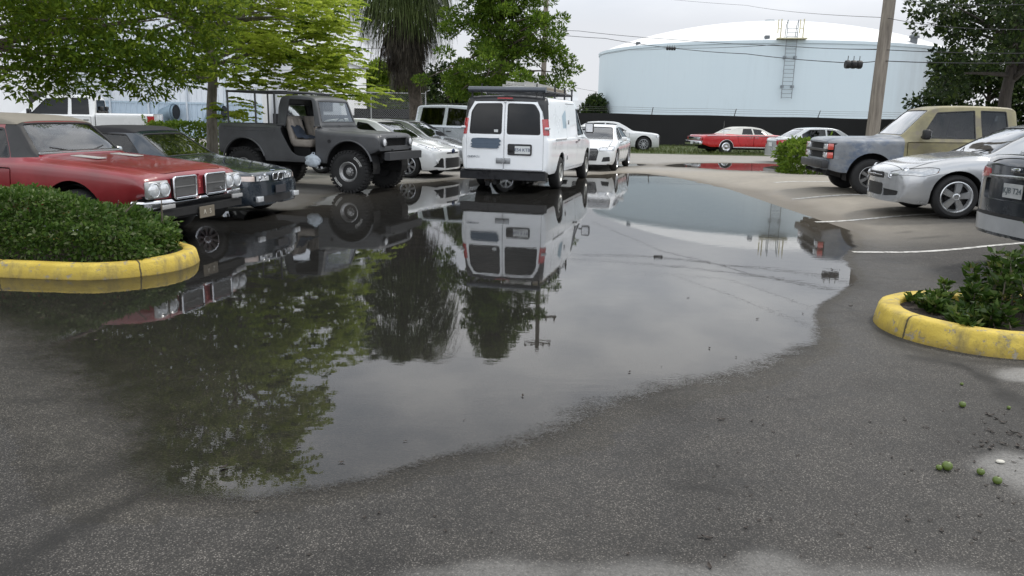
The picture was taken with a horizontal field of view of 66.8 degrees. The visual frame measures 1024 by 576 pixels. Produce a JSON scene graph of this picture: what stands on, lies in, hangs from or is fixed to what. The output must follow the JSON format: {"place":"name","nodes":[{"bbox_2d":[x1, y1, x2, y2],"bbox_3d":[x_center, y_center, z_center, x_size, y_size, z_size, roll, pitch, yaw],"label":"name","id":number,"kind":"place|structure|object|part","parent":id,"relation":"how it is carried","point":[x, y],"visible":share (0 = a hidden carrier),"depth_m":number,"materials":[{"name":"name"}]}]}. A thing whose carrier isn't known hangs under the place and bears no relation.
{"place":"outdoors","nodes":[
{"label":"outdoors","id":0,"kind":"place"},
{"bbox_2d":[227,66,434,70],"bbox_3d":[-8.965,-10.689,37.763,10.871,0.355,0.247,3,13,8],"label":"overhead cable","id":1,"kind":"object","parent":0,"point":[342,68],"visible":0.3,"depth_m":37.49,"materials":[{"name":"black rubber"}]},
{"bbox_2d":[229,83,443,87],"bbox_3d":[-8.681,-9.902,37.930,11.035,0.390,0.256,3,13,8],"label":"overhead cable","id":2,"kind":"object","parent":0,"point":[344,85],"visible":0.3,"depth_m":37.66,"materials":[{"name":"black rubber"}]},
{"bbox_2d":[0,0,1018,105],"label":"sky","id":3,"kind":"structure","parent":0,"point":[639,19],"materials":[{"name":"white"}]},
{"bbox_2d":[0,138,1023,575],"bbox_3d":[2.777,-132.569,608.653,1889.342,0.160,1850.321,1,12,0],"label":"ground","id":4,"kind":"structure","parent":0,"point":[302,376],"depth_m":4.45,"materials":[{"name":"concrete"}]},
{"bbox_2d":[0,30,76,112],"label":"white storehouse","id":5,"kind":"structure","parent":4,"relation":"on","point":[8,105],"depth_m":39.00,"materials":[{"name":"paint"}]},
{"bbox_2d":[19,95,162,125],"bbox_3d":[-16.114,-6.085,28.524,6.170,1.956,2.440,-2,13,-14],"label":"pickup truck","id":6,"kind":"object","parent":4,"relation":"on","point":[95,112],"visible":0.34,"depth_m":27.79,"materials":[{"name":"white metal"}]},
{"bbox_3d":[-16.383,-6.457,27.509,1.152,0.554,0.215,-2,13,-14],"label":"window","id":7,"kind":"part","parent":6,"relation":"part of","materials":[{"name":"black glass"}]},
{"bbox_3d":[-15.418,-6.495,27.743,0.560,0.544,0.213,-2,13,-14],"label":"window","id":8,"kind":"part","parent":6,"relation":"part of","materials":[{"name":"black glass"}]},
{"bbox_3d":[-15.387,-5.756,27.736,0.666,0.702,0.072,-2,13,-14],"label":"door","id":9,"kind":"part","parent":6,"relation":"part of","materials":[{"name":"white paint"}]},
{"label":"rear window","id":10,"kind":"part","parent":6,"relation":"part of","materials":[{"name":"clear glass"}]},
{"bbox_2d":[0,236,199,280],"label":"curb","id":11,"kind":"structure","parent":4,"relation":"on","point":[186,255],"depth_m":7.45,"materials":[{"name":"yellow paint"},{"name":"concrete"}]},
{"bbox_2d":[0,182,186,261],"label":"clipped hedge","id":12,"kind":"object","parent":11,"relation":"on","point":[151,235],"visible":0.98,"depth_m":7.73,"materials":[{"name":"green plant"}]},
{"bbox_2d":[0,112,242,236],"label":"parked car","id":13,"kind":"object","parent":4,"relation":"on","point":[73,155],"visible":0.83,"depth_m":9.29,"materials":[{"name":"red metal"}]},
{"bbox_3d":[-6.398,-1.764,9.286,1.048,0.349,0.237,4,13,12],"label":"window","id":14,"kind":"part","parent":13,"relation":"part of","materials":[{"name":"grey glass"}]},
{"bbox_3d":[-6.472,-1.218,9.210,1.307,0.491,0.097,4,13,12],"label":"door","id":15,"kind":"part","parent":13,"relation":"part of","materials":[{"name":"red paint"}]},
{"bbox_3d":[-6.915,-2.133,10.909,0.519,0.335,0.228,4,13,12],"label":"window","id":16,"kind":"part","parent":13,"relation":"part of","materials":[{"name":"grey glass"}]},
{"bbox_3d":[-6.075,-2.076,10.734,1.050,0.349,0.237,4,13,12],"label":"window","id":17,"kind":"part","parent":13,"relation":"part of","materials":[{"name":"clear glass"}]},
{"bbox_2d":[0,0,255,109],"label":"shade tree","id":18,"kind":"object","parent":4,"relation":"on","point":[29,18],"visible":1,"depth_m":13.50,"materials":[{"name":"green plant"}]},
{"bbox_2d":[52,0,308,137],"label":"metal building","id":19,"kind":"structure","parent":4,"relation":"on","point":[186,105],"depth_m":42.81,"materials":[{"name":"white metal"}]},
{"bbox_2d":[141,114,239,155],"bbox_3d":[-9.750,-4.631,24.122,3.355,1.566,1.273,1,12,0],"label":"clipped hedge","id":20,"kind":"object","parent":4,"relation":"on","point":[176,124],"visible":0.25,"depth_m":23.75,"materials":[{"name":"green plant"}]},
{"bbox_2d":[94,125,298,218],"bbox_3d":[-5.832,-1.950,12.610,4.521,1.352,2.000,4,13,12],"label":"parked car","id":21,"kind":"object","parent":4,"relation":"on","point":[263,185],"visible":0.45,"depth_m":12.05,"materials":[{"name":"grey metal"}]},
{"bbox_3d":[-6.112,-2.197,11.916,0.966,0.340,0.181,4,13,12],"label":"window","id":22,"kind":"part","parent":21,"relation":"part of","materials":[{"name":"grey glass"}]},
{"bbox_3d":[-5.828,-2.473,13.198,0.966,0.340,0.181,4,13,12],"label":"window","id":23,"kind":"part","parent":21,"relation":"part of","materials":[{"name":"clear glass"}]},
{"bbox_2d":[1,0,403,153],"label":"feathery tree","id":24,"kind":"object","parent":4,"relation":"on","point":[271,47],"visible":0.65,"depth_m":19.30,"materials":[{"name":"green plant"}]},
{"bbox_2d":[218,90,420,192],"bbox_3d":[-4.188,-3.243,17.041,4.110,2.062,1.818,5,13,18],"label":"off roader","id":25,"kind":"object","parent":4,"relation":"on","point":[352,156],"visible":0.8,"depth_m":16.49,"materials":[{"name":"grey paint"}]},
{"bbox_2d":[288,105,308,119],"bbox_3d":[-4.738,-3.866,17.093,0.025,0.317,0.981,5,13,18],"label":"rear window","id":26,"kind":"structure","parent":25,"relation":"in","point":[294,110],"depth_m":17.15,"materials":[{"name":"clear glass"}]},
{"bbox_2d":[291,125,314,138],"bbox_3d":[-4.438,-3.353,16.671,0.460,0.289,0.400,5,13,18],"label":"cloth bundle","id":27,"kind":"object","parent":25,"relation":"on","point":[299,131],"visible":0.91,"depth_m":16.59,"materials":[{"name":"fabric"}]},
{"bbox_2d":[305,152,320,167],"bbox_3d":[-4.145,-2.669,16.182,0.385,0.314,0.159,5,13,18],"label":"plastic bag","id":28,"kind":"object","parent":25,"relation":"hanging from","point":[313,160],"visible":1,"depth_m":16.13,"materials":[{"name":"white plastic"}]},
{"bbox_2d":[276,59,367,114],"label":"white building","id":29,"kind":"structure","parent":4,"relation":"on","point":[335,108],"depth_m":45.88,"materials":[{"name":"paint"}]},
{"bbox_2d":[315,94,332,110],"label":"window","id":30,"kind":"structure","parent":29,"relation":"in","point":[326,105],"depth_m":45.75,"materials":[{"name":"glass"}]},
{"bbox_2d":[273,90,429,122],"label":"chain link fence","id":31,"kind":"object","parent":4,"relation":"on","point":[330,117],"visible":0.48,"depth_m":44.95,"materials":[{"name":"grey metal"}]},
{"bbox_2d":[356,57,408,108],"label":"tree","id":32,"kind":"object","parent":4,"relation":"on","point":[382,77],"visible":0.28,"depth_m":55.14,"materials":[{"name":"green plant"}]},
{"bbox_2d":[312,118,461,177],"bbox_3d":[-3.589,-3.860,21.177,4.419,1.486,2.120,6,13,20],"label":"parked car","id":33,"kind":"object","parent":4,"relation":"on","point":[438,157],"visible":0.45,"depth_m":20.35,"materials":[{"name":"white metal"}]},
{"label":"window","id":34,"kind":"part","parent":33,"relation":"part of","materials":[{"name":"black glass"}]},
{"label":"window","id":35,"kind":"part","parent":33,"relation":"part of","materials":[{"name":"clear glass"}]},
{"bbox_2d":[340,0,459,119],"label":"palm tree","id":36,"kind":"object","parent":4,"relation":"on","point":[406,47],"visible":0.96,"depth_m":33.97,"materials":[{"name":"green plant"}]},
{"bbox_2d":[385,119,462,167],"bbox_3d":[-3.312,-4.479,24.035,4.846,1.476,2.140,6,13,20],"label":"parked car","id":37,"kind":"object","parent":4,"relation":"on","point":[424,130],"visible":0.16,"depth_m":23.32,"materials":[{"name":"white metal"}]},
{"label":"window","id":38,"kind":"part","parent":37,"relation":"part of","materials":[{"name":"black glass"}]},
{"bbox_2d":[400,60,478,108],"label":"tree","id":39,"kind":"object","parent":4,"relation":"on","point":[434,94],"visible":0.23,"depth_m":55.87,"materials":[{"name":"green plant"}]},
{"bbox_2d":[415,105,466,138],"bbox_3d":[-1.837,-5.168,26.186,6.170,1.956,2.440,5,13,16],"label":"suv","id":40,"kind":"object","parent":4,"relation":"on","point":[448,120],"visible":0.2,"depth_m":25.31,"materials":[{"name":"white metal"}]},
{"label":"window","id":41,"kind":"part","parent":40,"relation":"part of","materials":[{"name":"black glass"}]},
{"bbox_3d":[-1.505,-4.794,25.113,1.451,0.722,0.074,5,13,16],"label":"door","id":42,"kind":"part","parent":40,"relation":"part of","materials":[{"name":"silver paint"}]},
{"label":"window","id":43,"kind":"part","parent":40,"relation":"part of","materials":[{"name":"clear glass"}]},
{"bbox_2d":[410,0,585,102],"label":"layered tree","id":44,"kind":"object","parent":4,"relation":"on","point":[522,40],"visible":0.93,"depth_m":31.14,"materials":[{"name":"green plant"}]},
{"bbox_2d":[460,83,593,187],"bbox_3d":[0.562,-3.797,19.382,2.520,2.306,5.855,5,13,15],"label":"work van","id":45,"kind":"object","parent":4,"relation":"on","point":[531,134],"visible":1,"depth_m":16.84,"materials":[{"name":"white metal"}]},
{"bbox_3d":[-0.579,-3.328,16.890,0.853,1.441,0.125,5,13,17],"label":"rear door","id":46,"kind":"part","parent":45,"relation":"part of","materials":[{"name":"white paint"}]},
{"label":"rear window","id":47,"kind":"part","parent":45,"relation":"part of","materials":[{"name":"black glass"}]},
{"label":"rear window","id":48,"kind":"part","parent":45,"relation":"part of","materials":[{"name":"black glass"}]},
{"bbox_3d":[0.263,-3.262,16.667,0.852,1.441,0.147,5,13,15],"label":"rear door","id":49,"kind":"part","parent":45,"relation":"part of","materials":[{"name":"white paint"}]},
{"bbox_2d":[502,81,553,88],"bbox_3d":[0.444,-4.694,18.186,0.515,0.165,3.050,5,13,15],"label":"ladder","id":50,"kind":"object","parent":45,"relation":"on","point":[516,84],"visible":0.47,"depth_m":17.10,"materials":[{"name":"metal"}]},
{"bbox_2d":[546,87,566,93],"bbox_3d":[0.959,-4.654,18.343,0.160,0.100,2.600,4,13,15],"label":"plank","id":51,"kind":"object","parent":45,"relation":"on","point":[557,90],"visible":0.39,"depth_m":18.39,"materials":[{"name":"brown wood"}]},
{"bbox_3d":[1.440,-3.730,19.032,0.171,1.482,1.192,5,13,15],"label":"cargo door","id":52,"kind":"part","parent":45,"relation":"part of","materials":[{"name":"white paint"}]},
{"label":"window","id":53,"kind":"part","parent":45,"relation":"part of","materials":[{"name":"black glass"}]},
{"bbox_3d":[1.798,-3.581,20.268,0.078,0.672,1.091,5,13,15],"label":"door","id":54,"kind":"part","parent":45,"relation":"part of","materials":[{"name":"white paint"}]},
{"bbox_2d":[541,0,548,79],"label":"utility pole","id":55,"kind":"object","parent":4,"relation":"on","point":[543,66],"visible":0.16,"depth_m":43.18,"materials":[{"name":"brown wood"}]},
{"bbox_2d":[578,92,608,112],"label":"tree","id":56,"kind":"object","parent":4,"relation":"on","point":[595,102],"visible":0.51,"depth_m":78.84,"materials":[{"name":"green plant"}]},
{"bbox_2d":[581,124,630,170],"bbox_3d":[2.874,-4.760,26.013,2.100,1.426,4.526,5,13,16],"label":"parked car","id":57,"kind":"object","parent":4,"relation":"on","point":[610,145],"visible":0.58,"depth_m":24.84,"materials":[{"name":"white metal"}]},
{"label":"rear window","id":58,"kind":"part","parent":57,"relation":"part of","materials":[{"name":"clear glass"}]},
{"bbox_3d":[3.621,-4.520,25.516,0.081,0.561,1.130,5,13,16],"label":"door","id":59,"kind":"part","parent":57,"relation":"part of","materials":[{"name":"white paint"}]},
{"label":"door","id":60,"kind":"part","parent":57,"relation":"part of","materials":[{"name":"white paint"}]},
{"bbox_2d":[354,102,894,145],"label":"screened fence","id":61,"kind":"object","parent":4,"relation":"on","point":[676,130],"visible":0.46,"depth_m":48.44,"materials":[{"name":"black fabric"}]},
{"bbox_2d":[618,164,645,165],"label":"puddle","id":62,"kind":"object","parent":4,"relation":"on","point":[633,164],"visible":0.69,"depth_m":27.74,"materials":[{"name":"liquid"}]},
{"bbox_2d":[630,144,768,155],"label":"grass verge","id":63,"kind":"object","parent":4,"relation":"on","point":[685,147],"depth_m":39.22,"materials":[{"name":"green plant"}]},
{"bbox_2d":[582,121,658,150],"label":"parked car","id":64,"kind":"object","parent":63,"relation":"on","point":[640,140],"visible":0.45,"depth_m":40.07,"materials":[{"name":"white metal"}]},
{"bbox_2d":[685,127,778,153],"bbox_3d":[11.897,-7.658,39.550,5.746,1.626,2.033,-1,13,-9],"label":"vintage convertible","id":65,"kind":"object","parent":63,"relation":"on","point":[728,139],"visible":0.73,"depth_m":38.62,"materials":[{"name":"red metal"}]},
{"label":"door","id":66,"kind":"part","parent":65,"relation":"part of","materials":[{"name":"red paint"}]},
{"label":"window","id":67,"kind":"part","parent":65,"relation":"part of","materials":[{"name":"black glass"}]},
{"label":"window","id":68,"kind":"part","parent":65,"relation":"part of","materials":[{"name":"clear glass"}]},
{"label":"door","id":69,"kind":"part","parent":65,"relation":"part of","materials":[{"name":"red paint"}]},
{"bbox_2d":[901,37,1023,124],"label":"background tree","id":70,"kind":"object","parent":63,"relation":"on","point":[988,82],"visible":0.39,"depth_m":42.26,"materials":[{"name":"green plant"}]},
{"bbox_2d":[666,163,778,170],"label":"puddle","id":71,"kind":"object","parent":4,"relation":"on","point":[747,166],"visible":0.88,"depth_m":28.13,"materials":[{"name":"liquid"}]},
{"bbox_2d":[598,19,951,118],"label":"water tank","id":72,"kind":"object","parent":4,"relation":"on","point":[661,80],"visible":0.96,"depth_m":67.62,"materials":[{"name":"metal"}]},
{"bbox_2d":[770,131,832,174],"bbox_3d":[9.985,-4.322,25.110,2.771,1.557,2.098,1,12,0],"label":"rounded shrub","id":73,"kind":"object","parent":4,"relation":"on","point":[788,150],"visible":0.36,"depth_m":24.88,"materials":[{"name":"green plant"}]},
{"bbox_2d":[775,181,830,182],"bbox_3d":[7.764,-2.667,19.585,2.418,0.035,0.154,-1,13,-8],"label":"parking line","id":74,"kind":"object","parent":4,"relation":"on","point":[806,181],"visible":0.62,"depth_m":19.51,"materials":[{"name":"paint"}]},
{"bbox_2d":[764,127,847,159],"bbox_3d":[12.835,-5.869,31.966,4.603,1.436,2.040,0,12,-6],"label":"parked car","id":75,"kind":"object","parent":4,"relation":"on","point":[771,143],"visible":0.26,"depth_m":31.28,"materials":[{"name":"silver metal"}]},
{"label":"rear window","id":76,"kind":"part","parent":75,"relation":"part of","materials":[{"name":"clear glass"}]},
{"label":"window","id":77,"kind":"part","parent":75,"relation":"part of","materials":[{"name":"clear glass"}]},
{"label":"window","id":78,"kind":"part","parent":75,"relation":"part of","materials":[{"name":"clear glass"}]},
{"bbox_2d":[795,194,866,198],"bbox_3d":[7.052,-1.895,16.190,2.510,0.110,0.134,0,13,-6],"label":"parking line","id":79,"kind":"object","parent":4,"relation":"on","point":[831,195],"visible":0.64,"depth_m":16.15,"materials":[{"name":"paint"}]},
{"bbox_2d":[865,0,895,135],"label":"utility pole","id":80,"kind":"object","parent":4,"relation":"on","point":[879,77],"visible":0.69,"depth_m":23.44,"materials":[{"name":"brown wood"}]},
{"bbox_2d":[598,45,839,54],"bbox_3d":[8.220,-12.279,40.484,1.267,2.434,35.758,-1,13,-8],"label":"overhead cable","id":81,"kind":"object","parent":80,"relation":"attached to","point":[718,47],"visible":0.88,"depth_m":33.18,"materials":[{"name":"black rubber"}]},
{"bbox_2d":[557,29,1023,53],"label":"overhead cable","id":82,"kind":"object","parent":80,"relation":"attached to","point":[824,48],"visible":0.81,"depth_m":25.82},
{"bbox_2d":[566,35,1023,68],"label":"overhead cable","id":83,"kind":"object","parent":80,"relation":"attached to","point":[853,64],"visible":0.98,"depth_m":24.93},
{"bbox_2d":[680,0,1023,29],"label":"overhead cable","id":84,"kind":"object","parent":80,"relation":"attached to","point":[890,18],"visible":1,"depth_m":22.08,"materials":[{"name":"black rubber"}]},
{"bbox_2d":[906,0,1023,5],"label":"overhead cable","id":85,"kind":"object","parent":80,"relation":"attached to","point":[962,4],"visible":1,"depth_m":19.44,"materials":[{"name":"black rubber"}]},
{"bbox_2d":[815,213,975,221],"bbox_3d":[6.486,-1.164,12.934,2.968,0.160,0.118,0,12,-4],"label":"parking line","id":86,"kind":"object","parent":4,"relation":"on","point":[879,217],"visible":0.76,"depth_m":12.90,"materials":[{"name":"paint"}]},
{"bbox_2d":[801,106,1016,193],"bbox_3d":[9.473,-2.964,16.729,5.800,1.866,2.380,3,13,7],"label":"pickup truck","id":87,"kind":"object","parent":4,"relation":"on","point":[844,161],"visible":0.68,"depth_m":16.01,"materials":[{"name":"grey metal"}]},
{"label":"window","id":88,"kind":"part","parent":87,"relation":"part of","materials":[{"name":"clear glass"}]},
{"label":"door","id":89,"kind":"part","parent":87,"relation":"part of","materials":[{"name":"beige paint"}]},
{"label":"window","id":90,"kind":"part","parent":87,"relation":"part of","materials":[{"name":"grey glass"}]},
{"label":"window","id":91,"kind":"part","parent":87,"relation":"part of","materials":[{"name":"grey glass"}]},
{"bbox_2d":[852,242,1023,252],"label":"parking line","id":92,"kind":"object","parent":4,"relation":"on","point":[937,250],"visible":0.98,"depth_m":10.01,"materials":[{"name":"paint"}]},
{"bbox_2d":[936,464,942,469],"bbox_3d":[2.032,0.851,3.695,0.030,0.033,0.030,1,12,0],"label":"green fruit","id":93,"kind":"object","parent":4,"relation":"on","point":[939,467],"visible":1,"depth_m":3.69,"materials":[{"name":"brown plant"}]},
{"bbox_2d":[867,125,1023,218],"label":"parked car","id":94,"kind":"object","parent":4,"relation":"on","point":[946,184],"visible":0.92,"depth_m":12.36,"materials":[{"name":"silver metal"}]},
{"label":"window","id":95,"kind":"part","parent":94,"relation":"part of","materials":[{"name":"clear glass"}]},
{"bbox_2d":[942,460,952,470],"bbox_3d":[2.071,0.843,3.695,0.049,0.049,0.048,1,12,0],"label":"green fruit","id":96,"kind":"object","parent":4,"relation":"on","point":[947,465],"visible":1,"depth_m":3.68,"materials":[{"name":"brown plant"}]},
{"bbox_2d":[900,0,1023,107],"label":"oak tree","id":97,"kind":"object","parent":4,"relation":"on","point":[1009,14],"visible":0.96,"depth_m":28.20,"materials":[{"name":"green plant"}]},
{"bbox_2d":[959,401,965,406],"bbox_3d":[2.628,0.676,4.529,0.038,0.040,0.038,1,12,0],"label":"green fruit","id":98,"kind":"object","parent":4,"relation":"on","point":[962,403],"visible":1,"depth_m":4.52,"materials":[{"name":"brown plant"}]},
{"bbox_2d":[976,467,984,474],"bbox_3d":[2.205,0.861,3.652,0.035,0.038,0.036,1,12,0],"label":"green fruit","id":99,"kind":"object","parent":4,"relation":"on","point":[980,471],"visible":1,"depth_m":3.64,"materials":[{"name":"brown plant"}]},
{"bbox_2d":[992,475,1002,483],"bbox_3d":[2.227,0.879,3.562,0.041,0.042,0.040,1,12,0],"label":"green fruit","id":100,"kind":"object","parent":4,"relation":"on","point":[997,479],"visible":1,"depth_m":3.55,"materials":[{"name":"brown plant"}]},
{"bbox_2d":[976,154,1023,241],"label":"parked car","id":101,"kind":"object","parent":4,"relation":"on","point":[1000,211],"visible":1,"depth_m":8.58,"materials":[{"name":"grey metal"}]},
{"bbox_2d":[565,91,584,112],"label":"distant building","id":102,"kind":"structure","parent":0,"point":[576,101],"depth_m":107.10,"materials":[{"name":"white paint"}]},
{"bbox_2d":[873,291,1023,359],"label":"curb","id":103,"kind":"structure","parent":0,"point":[896,314],"depth_m":5.76,"materials":[{"name":"yellow paint"},{"name":"concrete"}]},
{"bbox_2d":[903,221,1023,330],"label":"leafy bush","id":104,"kind":"object","parent":103,"relation":"on","point":[994,290],"visible":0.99,"depth_m":6.11,"materials":[{"name":"green plant"}]}
]}

